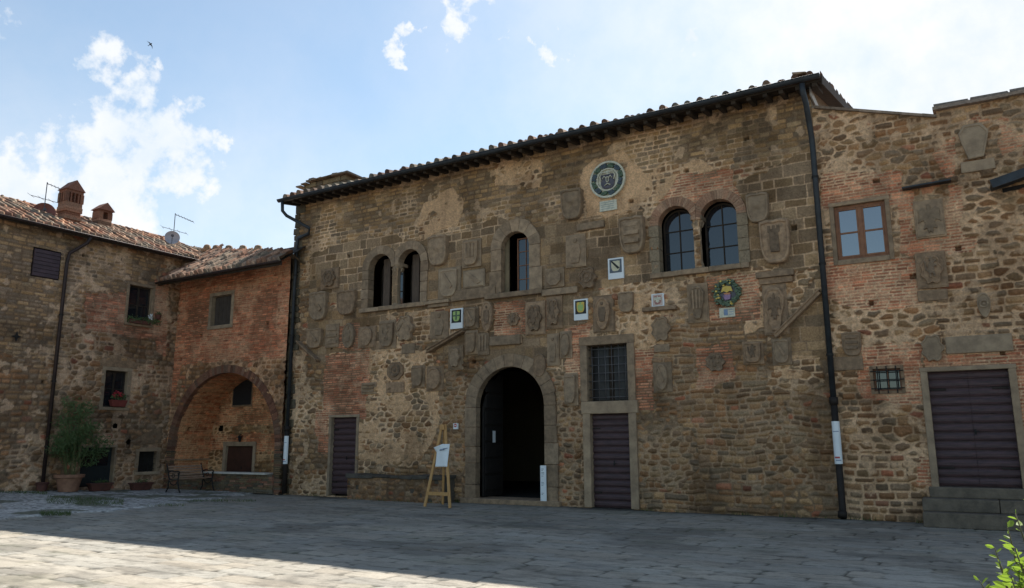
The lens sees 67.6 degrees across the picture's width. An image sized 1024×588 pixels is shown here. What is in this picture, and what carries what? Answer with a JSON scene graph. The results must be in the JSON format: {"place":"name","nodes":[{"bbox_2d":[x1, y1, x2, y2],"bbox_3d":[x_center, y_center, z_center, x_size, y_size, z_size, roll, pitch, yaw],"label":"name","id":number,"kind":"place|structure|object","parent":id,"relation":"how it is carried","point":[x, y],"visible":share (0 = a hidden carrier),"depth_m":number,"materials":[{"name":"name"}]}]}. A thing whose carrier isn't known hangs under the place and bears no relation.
{"place":"outdoors","nodes":[
{"label":"outdoors","id":0,"kind":"place"},
{"bbox_2d":[0,493,1023,587],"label":"paving","id":1,"kind":"structure","parent":0,"point":[280,541],"depth_m":11.77,"materials":[{"name":"stone"}]},
{"bbox_2d":[0,488,249,518],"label":"gravel","id":2,"kind":"structure","parent":1,"relation":"on","point":[15,504],"depth_m":21.20,"materials":[{"name":"grey gravel"}]},
{"bbox_2d":[35,482,48,490],"bbox_3d":[-14.184,5.815,23.076,0.380,0.260,0.374,-7,-13,30],"label":"plant pot","id":3,"kind":"object","parent":2,"relation":"on","point":[41,486],"visible":0.97,"depth_m":22.96,"materials":[{"name":"ceramic"}]},
{"bbox_2d":[45,395,112,491],"bbox_3d":[-13.467,4.610,23.791,1.387,2.959,2.111,-7,-13,30],"label":"potted shrub","id":4,"kind":"object","parent":2,"relation":"on","point":[68,482],"visible":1,"depth_m":23.55,"materials":[{"name":"plant"}]},
{"bbox_2d":[86,478,113,491],"bbox_3d":[-13.036,6.016,24.204,0.310,0.420,0.750,-7,-13,30],"label":"trough planter","id":5,"kind":"object","parent":2,"relation":"on","point":[105,485],"visible":1,"depth_m":24.11,"materials":[{"name":"ceramic"}]},
{"bbox_2d":[128,478,153,490],"bbox_3d":[-12.285,6.299,25.333,0.310,0.386,0.750,-7,-13,30],"label":"trough planter","id":6,"kind":"object","parent":2,"relation":"on","point":[139,485],"visible":1,"depth_m":25.25,"materials":[{"name":"ceramic"}]},
{"bbox_2d":[165,463,214,492],"bbox_3d":[-10.440,5.959,24.855,0.798,0.901,1.324,-7,-13,30],"label":"park bench","id":7,"kind":"object","parent":2,"relation":"on","point":[178,477],"visible":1,"depth_m":24.98,"materials":[{"name":"brown wood"}]},
{"bbox_2d":[154,244,305,494],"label":"brick wing","id":8,"kind":"structure","parent":1,"relation":"on","point":[229,381],"depth_m":26.87,"materials":[{"name":"brown brick"}]},
{"bbox_2d":[226,446,252,471],"bbox_3d":[-9.725,6.167,27.384,1.423,1.421,0.132,-7,-13,30],"label":"window","id":9,"kind":"structure","parent":8,"relation":"in","point":[239,458],"depth_m":27.45,"materials":[{"name":"wood"}]},
{"bbox_2d":[232,379,252,406],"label":"window","id":10,"kind":"structure","parent":8,"relation":"in","point":[242,393],"depth_m":27.74,"materials":[{"name":"black glass"}]},
{"bbox_2d":[345,473,455,502],"bbox_3d":[-3.170,5.433,21.483,3.499,0.740,0.652,-7,-13,30],"label":"stone bench","id":11,"kind":"object","parent":1,"relation":"on","point":[384,487],"visible":0.96,"depth_m":21.23,"materials":[{"name":"brown stone"}]},
{"bbox_2d":[423,424,451,507],"bbox_3d":[-1.659,4.353,19.484,0.899,2.051,0.887,-7,-13,30],"label":"wooden easel","id":12,"kind":"object","parent":1,"relation":"on","point":[443,428],"visible":0.95,"depth_m":19.34,"materials":[{"name":"brown wood"}]},
{"bbox_2d":[434,444,449,466],"bbox_3d":[-1.785,4.073,19.309,0.440,0.561,0.104,-7,-13,30],"label":"paper sheet","id":13,"kind":"object","parent":12,"relation":"attached to","point":[442,450],"visible":1,"depth_m":19.29,"materials":[{"name":"white paper"}]},
{"bbox_2d":[0,490,921,522],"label":"grass","id":14,"kind":"structure","parent":1,"relation":"on","point":[46,513],"depth_m":20.43,"materials":[{"name":"green plant"}]},
{"bbox_2d":[276,71,852,518],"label":"town hall","id":15,"kind":"structure","parent":1,"relation":"on","point":[736,435],"depth_m":19.53,"materials":[{"name":"brown stone"}]},
{"bbox_2d":[283,436,288,463],"bbox_3d":[-7.151,4.916,24.122,0.164,0.863,0.085,-7,-13,30],"label":"paper notice","id":16,"kind":"object","parent":15,"relation":"attached to","point":[285,452],"visible":1,"depth_m":24.09,"materials":[{"name":"white paper"}]},
{"bbox_2d":[296,341,319,361],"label":"slanting beam","id":17,"kind":"structure","parent":15,"relation":"attached to","point":[312,355],"depth_m":24.34,"materials":[{"name":"brown wood"}]},
{"bbox_2d":[307,328,323,347],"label":"stone coat of arms","id":18,"kind":"object","parent":15,"relation":"attached to","point":[315,336],"visible":1,"depth_m":24.33},
{"bbox_2d":[309,291,328,319],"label":"stone coat of arms","id":19,"kind":"object","parent":15,"relation":"attached to","point":[318,305],"visible":1,"depth_m":24.44},
{"bbox_2d":[320,267,339,290],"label":"stone coat of arms","id":20,"kind":"object","parent":15,"relation":"attached to","point":[330,278],"visible":1,"depth_m":24.43},
{"bbox_2d":[325,323,339,347],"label":"stone coat of arms","id":21,"kind":"object","parent":15,"relation":"attached to","point":[332,336],"visible":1,"depth_m":24.05},
{"bbox_2d":[331,417,355,493],"bbox_3d":[-5.048,4.905,23.223,1.034,2.289,0.132,-7,-13,30],"label":"door","id":22,"kind":"structure","parent":15,"relation":"in","point":[344,443],"depth_m":23.27,"materials":[{"name":"wood"}]},
{"bbox_2d":[336,289,357,314],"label":"stone coat of arms","id":23,"kind":"object","parent":15,"relation":"attached to","point":[346,302],"visible":1,"depth_m":23.86},
{"bbox_2d":[342,323,355,347],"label":"stone coat of arms","id":24,"kind":"object","parent":15,"relation":"attached to","point":[348,335],"visible":1,"depth_m":23.63},
{"bbox_2d":[358,326,376,347],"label":"stone coat of arms","id":25,"kind":"object","parent":15,"relation":"attached to","point":[367,336],"visible":1,"depth_m":23.25},
{"bbox_2d":[361,382,376,393],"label":"stone coat of arms","id":26,"kind":"object","parent":15,"relation":"attached to","point":[366,388],"visible":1,"depth_m":22.95},
{"bbox_2d":[379,319,396,349],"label":"stone coat of arms","id":27,"kind":"object","parent":15,"relation":"attached to","point":[387,335],"visible":0.99,"depth_m":22.82},
{"bbox_2d":[381,267,404,305],"bbox_3d":[-3.725,-0.315,23.990,0.878,1.662,0.060,-7,-13,30],"label":"window","id":28,"kind":"structure","parent":15,"relation":"in","point":[402,290],"depth_m":23.83,"materials":[{"name":"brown wood"}]},
{"bbox_2d":[386,362,404,392],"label":"stone coat of arms","id":29,"kind":"object","parent":15,"relation":"attached to","point":[395,371],"visible":1,"depth_m":22.48},
{"bbox_2d":[395,315,415,353],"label":"stone coat of arms","id":30,"kind":"object","parent":15,"relation":"attached to","point":[405,327],"visible":1,"depth_m":22.47},
{"bbox_2d":[410,262,420,302],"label":"window","id":31,"kind":"structure","parent":15,"relation":"in","point":[412,262],"depth_m":23.57,"materials":[{"name":"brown wood"}]},
{"bbox_2d":[411,365,425,387],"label":"stone coat of arms","id":32,"kind":"object","parent":15,"relation":"attached to","point":[418,372],"visible":1,"depth_m":22.00},
{"bbox_2d":[426,366,444,390],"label":"stone coat of arms","id":33,"kind":"object","parent":15,"relation":"attached to","point":[435,378],"visible":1,"depth_m":21.68},
{"bbox_2d":[425,299,450,339],"bbox_3d":[-2.112,0.744,22.054,0.831,1.117,0.248,-7,-13,30],"label":"stone coat of arms","id":34,"kind":"object","parent":15,"relation":"attached to","point":[439,324],"visible":0.97,"depth_m":21.98},
{"bbox_2d":[428,234,448,265],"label":"stone coat of arms","id":35,"kind":"object","parent":15,"relation":"attached to","point":[438,249],"visible":1,"depth_m":22.31},
{"bbox_2d":[425,328,465,352],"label":"slanting beam","id":36,"kind":"structure","parent":15,"relation":"attached to","point":[446,340],"depth_m":21.64,"materials":[{"name":"brown wood"}]},
{"bbox_2d":[438,266,461,299],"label":"stone coat of arms","id":37,"kind":"object","parent":15,"relation":"attached to","point":[449,281],"visible":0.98,"depth_m":21.97},
{"bbox_2d":[448,345,463,369],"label":"stone coat of arms","id":38,"kind":"object","parent":15,"relation":"attached to","point":[455,357],"visible":1,"depth_m":21.45},
{"bbox_2d":[453,423,458,428],"bbox_3d":[-1.552,3.655,21.145,0.140,0.160,0.063,-7,-13,30],"label":"enamel plate","id":39,"kind":"object","parent":15,"relation":"attached to","point":[455,425],"visible":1,"depth_m":21.13,"materials":[{"name":"white metal"}]},
{"bbox_2d":[450,308,463,328],"bbox_3d":[-1.560,0.701,21.740,0.429,0.581,0.114,-7,-13,30],"label":"painted tile","id":40,"kind":"object","parent":15,"relation":"attached to","point":[456,318],"visible":0.99,"depth_m":21.69,"materials":[{"name":"white ceramic"}]},
{"bbox_2d":[464,306,478,329],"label":"stone coat of arms","id":41,"kind":"object","parent":15,"relation":"attached to","point":[471,317],"visible":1,"depth_m":21.37},
{"bbox_2d":[462,238,481,268],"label":"stone coat of arms","id":42,"kind":"object","parent":15,"relation":"attached to","point":[471,253],"visible":1,"depth_m":21.72},
{"bbox_2d":[465,330,478,354],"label":"stone coat of arms","id":43,"kind":"object","parent":15,"relation":"attached to","point":[471,342],"visible":1,"depth_m":21.25},
{"bbox_2d":[463,268,485,288],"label":"stone coat of arms","id":44,"kind":"object","parent":15,"relation":"attached to","point":[475,278],"visible":1,"depth_m":21.61},
{"bbox_2d":[478,333,489,355],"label":"stone coat of arms","id":45,"kind":"object","parent":15,"relation":"attached to","point":[483,344],"visible":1,"depth_m":21.09},
{"bbox_2d":[481,301,493,331],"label":"stone coat of arms","id":46,"kind":"object","parent":15,"relation":"attached to","point":[487,314],"visible":1,"depth_m":21.13},
{"bbox_2d":[482,374,502,496],"bbox_3d":[-0.525,3.891,21.368,0.095,3.385,1.000,-7,-13,30],"label":"door","id":47,"kind":"structure","parent":15,"relation":"in","point":[492,409],"depth_m":21.26,"materials":[{"name":"black wood"}]},
{"bbox_2d":[493,431,495,442],"bbox_3d":[-0.498,3.974,21.296,0.005,0.320,0.140,-7,-13,30],"label":"paper notice","id":48,"kind":"object","parent":47,"relation":"attached to","point":[494,436],"visible":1,"depth_m":21.31,"materials":[{"name":"white paper"}]},
{"bbox_2d":[507,312,522,342],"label":"stone coat of arms","id":49,"kind":"object","parent":15,"relation":"attached to","point":[513,318],"visible":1,"depth_m":20.71},
{"bbox_2d":[517,237,529,290],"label":"window","id":50,"kind":"structure","parent":15,"relation":"in","point":[523,267],"depth_m":21.28,"materials":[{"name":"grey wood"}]},
{"bbox_2d":[525,300,545,335],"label":"stone coat of arms","id":51,"kind":"object","parent":15,"relation":"attached to","point":[535,317],"visible":1,"depth_m":20.32},
{"bbox_2d":[533,354,546,376],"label":"stone coat of arms","id":52,"kind":"object","parent":15,"relation":"attached to","point":[539,365],"visible":1,"depth_m":20.06},
{"bbox_2d":[540,465,546,500],"bbox_3d":[0.850,4.816,19.496,0.168,0.877,0.230,-7,-13,30],"label":"info board","id":53,"kind":"object","parent":15,"relation":"on","point":[543,487],"visible":1,"depth_m":19.40,"materials":[{"name":"white paper"}]},
{"bbox_2d":[547,333,559,365],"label":"stone coat of arms","id":54,"kind":"object","parent":15,"relation":"attached to","point":[553,349],"visible":0.98,"depth_m":19.94},
{"bbox_2d":[546,295,562,329],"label":"stone coat of arms","id":55,"kind":"object","parent":15,"relation":"attached to","point":[554,312],"visible":1,"depth_m":20.06},
{"bbox_2d":[545,267,564,288],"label":"stone coat of arms","id":56,"kind":"object","parent":15,"relation":"attached to","point":[554,277],"visible":0.98,"depth_m":20.24},
{"bbox_2d":[560,331,572,358],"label":"stone coat of arms","id":57,"kind":"object","parent":15,"relation":"attached to","point":[566,349],"visible":1,"depth_m":19.73},
{"bbox_2d":[563,373,578,405],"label":"stone coat of arms","id":58,"kind":"object","parent":15,"relation":"attached to","point":[571,392],"visible":1,"depth_m":19.45},
{"bbox_2d":[560,188,583,220],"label":"stone coat of arms","id":59,"kind":"object","parent":15,"relation":"attached to","point":[572,203],"visible":1,"depth_m":20.23},
{"bbox_2d":[566,233,586,268],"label":"stone coat of arms","id":60,"kind":"object","parent":15,"relation":"attached to","point":[576,251],"visible":1,"depth_m":20.06},
{"bbox_2d":[574,298,588,320],"bbox_3d":[1.792,0.407,19.765,0.398,0.548,0.112,-7,-13,30],"label":"painted tile","id":61,"kind":"object","parent":15,"relation":"attached to","point":[581,308],"visible":1,"depth_m":19.72,"materials":[{"name":"white ceramic"}]},
{"bbox_2d":[578,267,597,288],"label":"stone coat of arms","id":62,"kind":"object","parent":15,"relation":"attached to","point":[588,276],"visible":1,"depth_m":19.70},
{"bbox_2d":[593,295,615,332],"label":"stone coat of arms","id":63,"kind":"object","parent":15,"relation":"attached to","point":[603,316],"visible":1,"depth_m":19.31},
{"bbox_2d":[590,161,625,211],"bbox_3d":[2.513,-2.811,19.932,0.999,1.336,0.165,-7,-13,30],"label":"garland medallion","id":64,"kind":"object","parent":15,"relation":"attached to","point":[607,179],"visible":1,"depth_m":19.89,"materials":[{"name":"green ceramic"}]},
{"bbox_2d":[592,344,627,400],"bbox_3d":[2.524,2.005,19.339,1.092,1.412,0.070,-7,-13,30],"label":"window","id":65,"kind":"structure","parent":15,"relation":"in","point":[607,352],"depth_m":19.35,"materials":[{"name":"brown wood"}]},
{"bbox_2d":[592,413,630,508],"bbox_3d":[2.472,4.085,18.796,1.027,2.266,0.132,-7,-13,30],"label":"door","id":66,"kind":"structure","parent":15,"relation":"in","point":[611,456],"depth_m":18.80,"materials":[{"name":"wood"}]},
{"bbox_2d":[608,257,623,279],"bbox_3d":[2.651,-0.646,19.444,0.424,0.544,0.113,-7,-13,30],"label":"painted tile","id":67,"kind":"object","parent":15,"relation":"attached to","point":[615,268],"visible":1,"depth_m":19.40,"materials":[{"name":"white ceramic"}]},
{"bbox_2d":[618,291,633,312],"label":"stone coat of arms","id":68,"kind":"object","parent":15,"relation":"attached to","point":[625,302],"visible":1,"depth_m":19.06},
{"bbox_2d":[618,215,645,254],"bbox_3d":[3.034,-1.483,19.271,0.645,0.950,0.282,-7,-13,30],"label":"stone coat of arms","id":69,"kind":"object","parent":15,"relation":"attached to","point":[632,233],"visible":1,"depth_m":19.17},
{"bbox_2d":[642,305,676,311],"bbox_3d":[3.602,0.362,18.652,0.860,0.114,0.192,-7,-13,30],"label":"stone ledge","id":70,"kind":"object","parent":15,"relation":"attached to","point":[659,308],"visible":1,"depth_m":18.58,"materials":[{"name":"brown stone"}]},
{"bbox_2d":[651,293,664,306],"bbox_3d":[3.580,0.157,18.728,0.317,0.327,0.113,-7,-13,30],"label":"painted tile","id":71,"kind":"object","parent":70,"relation":"on","point":[658,299],"visible":1,"depth_m":18.68,"materials":[{"name":"white ceramic"}]},
{"bbox_2d":[651,316,671,352],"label":"stone coat of arms","id":72,"kind":"object","parent":15,"relation":"attached to","point":[661,328],"visible":1,"depth_m":18.48},
{"bbox_2d":[653,362,672,392],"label":"stone coat of arms","id":73,"kind":"object","parent":15,"relation":"attached to","point":[662,378],"visible":1,"depth_m":18.27},
{"bbox_2d":[663,210,694,271],"bbox_3d":[4.207,-1.300,19.082,0.842,1.641,0.060,-7,-13,30],"label":"window","id":74,"kind":"structure","parent":15,"relation":"in","point":[678,229],"depth_m":19.11,"materials":[{"name":"grey glass"}]},
{"bbox_2d":[687,282,709,323],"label":"stone coat of arms","id":75,"kind":"object","parent":15,"relation":"attached to","point":[698,300],"visible":1,"depth_m":18.11},
{"bbox_2d":[705,353,725,371],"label":"stone coat of arms","id":76,"kind":"object","parent":15,"relation":"attached to","point":[716,361],"visible":1,"depth_m":17.70},
{"bbox_2d":[705,203,738,266],"bbox_3d":[5.128,-1.407,18.545,0.867,1.641,0.060,-7,-13,30],"label":"window","id":77,"kind":"structure","parent":15,"relation":"in","point":[721,236],"depth_m":18.57,"materials":[{"name":"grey glass"}]},
{"bbox_2d":[711,278,741,317],"bbox_3d":[5.025,0.096,17.835,0.706,0.889,0.200,-7,-13,30],"label":"fruit wreath","id":78,"kind":"object","parent":15,"relation":"attached to","point":[730,292],"visible":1,"depth_m":17.80,"materials":[{"name":"green ceramic"}]},
{"bbox_2d":[742,341,764,364],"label":"stone coat of arms","id":79,"kind":"object","parent":15,"relation":"attached to","point":[753,352],"visible":1,"depth_m":17.25},
{"bbox_2d":[745,192,768,223],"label":"stone coat of arms","id":80,"kind":"object","parent":15,"relation":"attached to","point":[757,206],"visible":0.98,"depth_m":17.71},
{"bbox_2d":[758,218,790,263],"bbox_3d":[5.997,-1.193,17.418,0.649,1.018,0.282,-7,-13,30],"label":"stone coat of arms","id":81,"kind":"object","parent":15,"relation":"attached to","point":[775,239],"visible":1,"depth_m":17.32},
{"bbox_2d":[755,268,794,335],"bbox_3d":[5.984,0.195,17.249,0.834,1.456,0.243,-7,-13,30],"label":"stone coat of arms","id":82,"kind":"object","parent":15,"relation":"attached to","point":[775,306],"visible":0.98,"depth_m":17.20},
{"bbox_2d":[771,337,792,365],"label":"stone coat of arms","id":83,"kind":"object","parent":15,"relation":"attached to","point":[781,351],"visible":1,"depth_m":16.94},
{"bbox_2d":[773,289,821,337],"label":"slanting beam","id":84,"kind":"structure","parent":15,"relation":"attached to","point":[800,311],"depth_m":16.84,"materials":[{"name":"brown wood"}]},
{"bbox_2d":[831,421,842,463],"bbox_3d":[6.810,3.113,16.036,0.158,0.880,0.082,-7,-13,30],"label":"paper notice","id":85,"kind":"object","parent":15,"relation":"attached to","point":[837,447],"visible":1,"depth_m":16.02,"materials":[{"name":"white paper"}]},
{"bbox_2d":[974,499,1023,587],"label":"sunlit shrub","id":86,"kind":"object","parent":1,"relation":"on","point":[1017,568],"visible":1,"depth_m":3.31,"materials":[{"name":"green plant"}]},
{"bbox_2d":[0,0,1023,249],"label":"sky","id":87,"kind":"structure","parent":0,"point":[234,105],"materials":[{"name":"blue"}]},
{"bbox_2d":[812,87,1023,531],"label":"stone house","id":88,"kind":"structure","parent":0,"point":[936,444],"depth_m":15.66,"materials":[{"name":"stone"}]},
{"bbox_2d":[833,331,863,370],"bbox_3d":[7.128,1.234,16.387,0.697,0.826,0.198,-7,-13,30],"label":"stone coat of arms","id":89,"kind":"object","parent":88,"relation":"attached to","point":[851,344],"visible":0.96,"depth_m":16.27},
{"bbox_2d":[834,201,889,259],"bbox_3d":[7.620,-1.365,16.679,1.025,1.223,0.065,-7,-13,30],"label":"window","id":90,"kind":"structure","parent":88,"relation":"in","point":[861,229],"depth_m":16.66,"materials":[{"name":"brown wood"}]},
{"bbox_2d":[873,368,901,390],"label":"window","id":91,"kind":"structure","parent":88,"relation":"in","point":[890,374],"depth_m":16.02,"materials":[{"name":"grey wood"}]},
{"bbox_2d":[902,178,950,190],"bbox_3d":[8.674,-2.281,16.015,0.907,0.059,0.240,-7,-13,30],"label":"stone ledge","id":92,"kind":"object","parent":88,"relation":"attached to","point":[927,184],"visible":1,"depth_m":15.95,"materials":[{"name":"grey stone"}]},
{"bbox_2d":[913,198,946,239],"bbox_3d":[8.716,-1.563,15.966,0.559,0.820,0.177,-7,-13,30],"label":"stone coat of arms","id":93,"kind":"object","parent":88,"relation":"attached to","point":[929,218],"visible":1,"depth_m":15.90},
{"bbox_2d":[914,250,948,301],"bbox_3d":[8.642,-0.365,15.757,0.584,1.027,0.224,-7,-13,30],"label":"stone coat of arms","id":94,"kind":"object","parent":88,"relation":"attached to","point":[931,269],"visible":1,"depth_m":15.70},
{"bbox_2d":[921,334,944,361],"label":"stone coat of arms","id":95,"kind":"object","parent":88,"relation":"attached to","point":[933,347],"visible":1,"depth_m":15.49},
{"bbox_2d":[928,369,1022,487],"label":"door","id":96,"kind":"structure","parent":88,"relation":"in","point":[973,417],"depth_m":15.04,"materials":[{"name":"wood"}]},
{"bbox_2d":[958,123,995,173],"bbox_3d":[9.537,-3.003,15.736,0.606,1.010,0.189,-7,-13,30],"label":"stone coat of arms","id":97,"kind":"object","parent":88,"relation":"attached to","point":[973,138],"visible":1,"depth_m":15.68},
{"bbox_2d":[977,293,990,317],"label":"stone coat of arms","id":98,"kind":"object","parent":88,"relation":"attached to","point":[983,303],"visible":1,"depth_m":15.14},
{"bbox_2d":[990,168,1023,192],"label":"door canopy","id":99,"kind":"object","parent":88,"relation":"attached to","point":[1005,180],"visible":1,"depth_m":14.90,"materials":[{"name":"metal"}]},
{"label":"ground","id":100,"kind":"structure","parent":0,"visible":0},
{"bbox_2d":[0,180,202,491],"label":"stone house","id":101,"kind":"structure","parent":100,"relation":"on","point":[77,288],"depth_m":25.11,"materials":[{"name":"stone"}]},
{"bbox_2d":[28,182,59,207],"bbox_3d":[-15.678,-3.162,25.900,1.211,1.294,0.613,5,-12,-25],"label":"tv antenna","id":102,"kind":"object","parent":101,"relation":"attached to","point":[46,193],"visible":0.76,"depth_m":25.89,"materials":[{"name":"metal"}]},
{"bbox_2d":[33,203,55,215],"bbox_3d":[-15.689,-2.777,25.745,0.570,0.666,0.551,-5,-12,21],"label":"satellite dish","id":103,"kind":"object","parent":101,"relation":"attached to","point":[48,208],"visible":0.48,"depth_m":25.92,"materials":[{"name":"metal"}]},
{"bbox_2d":[80,447,111,485],"bbox_3d":[-13.658,5.639,25.006,0.142,1.212,1.124,-7,-13,30],"label":"door","id":104,"kind":"structure","parent":101,"relation":"in","point":[101,471],"depth_m":25.08,"materials":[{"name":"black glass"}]},
{"bbox_2d":[103,370,125,406],"bbox_3d":[-13.475,3.211,25.810,0.055,1.213,0.793,-7,-13,30],"label":"window","id":105,"kind":"structure","parent":101,"relation":"in","point":[114,380],"depth_m":25.82,"materials":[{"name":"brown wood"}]},
{"bbox_2d":[109,391,127,406],"bbox_3d":[-13.219,3.511,25.716,0.341,0.546,0.555,-7,-13,30],"label":"flower pot","id":106,"kind":"object","parent":101,"relation":"on","point":[120,402],"visible":1,"depth_m":25.65,"materials":[{"name":"red ceramic"}]},
{"bbox_2d":[127,285,149,320],"bbox_3d":[-13.175,0.409,26.883,0.055,1.333,0.871,-7,-13,30],"label":"window","id":107,"kind":"structure","parent":101,"relation":"in","point":[139,297],"depth_m":26.95,"materials":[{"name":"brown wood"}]},
{"bbox_2d":[127,314,161,325],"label":"plants","id":108,"kind":"object","parent":101,"relation":"on","point":[136,320],"depth_m":26.71,"materials":[{"name":"plant"}]},
{"bbox_2d":[138,451,152,471],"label":"window","id":109,"kind":"structure","parent":101,"relation":"in","point":[147,454],"depth_m":26.61,"materials":[{"name":"black glass"}]},
{"bbox_2d":[155,312,161,319],"bbox_3d":[-12.638,0.756,27.288,0.287,0.292,0.230,10,-15,-43],"label":"hanging pot","id":110,"kind":"object","parent":101,"relation":"attached to","point":[158,316],"visible":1,"depth_m":27.23,"materials":[{"name":"ceramic"}]},
{"bbox_2d":[164,231,179,243],"bbox_3d":[-13.213,-2.151,29.829,0.544,0.703,0.494,-7,-13,30],"label":"satellite dish","id":111,"kind":"object","parent":101,"relation":"attached to","point":[171,237],"visible":0.94,"depth_m":29.97,"materials":[{"name":"metal"}]},
{"bbox_2d":[164,213,193,233],"bbox_3d":[-13.220,-2.479,30.170,1.211,1.460,0.613,5,-12,-25],"label":"tv antenna","id":112,"kind":"object","parent":101,"relation":"attached to","point":[174,223],"visible":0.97,"depth_m":30.22,"materials":[{"name":"metal"}]}
]}

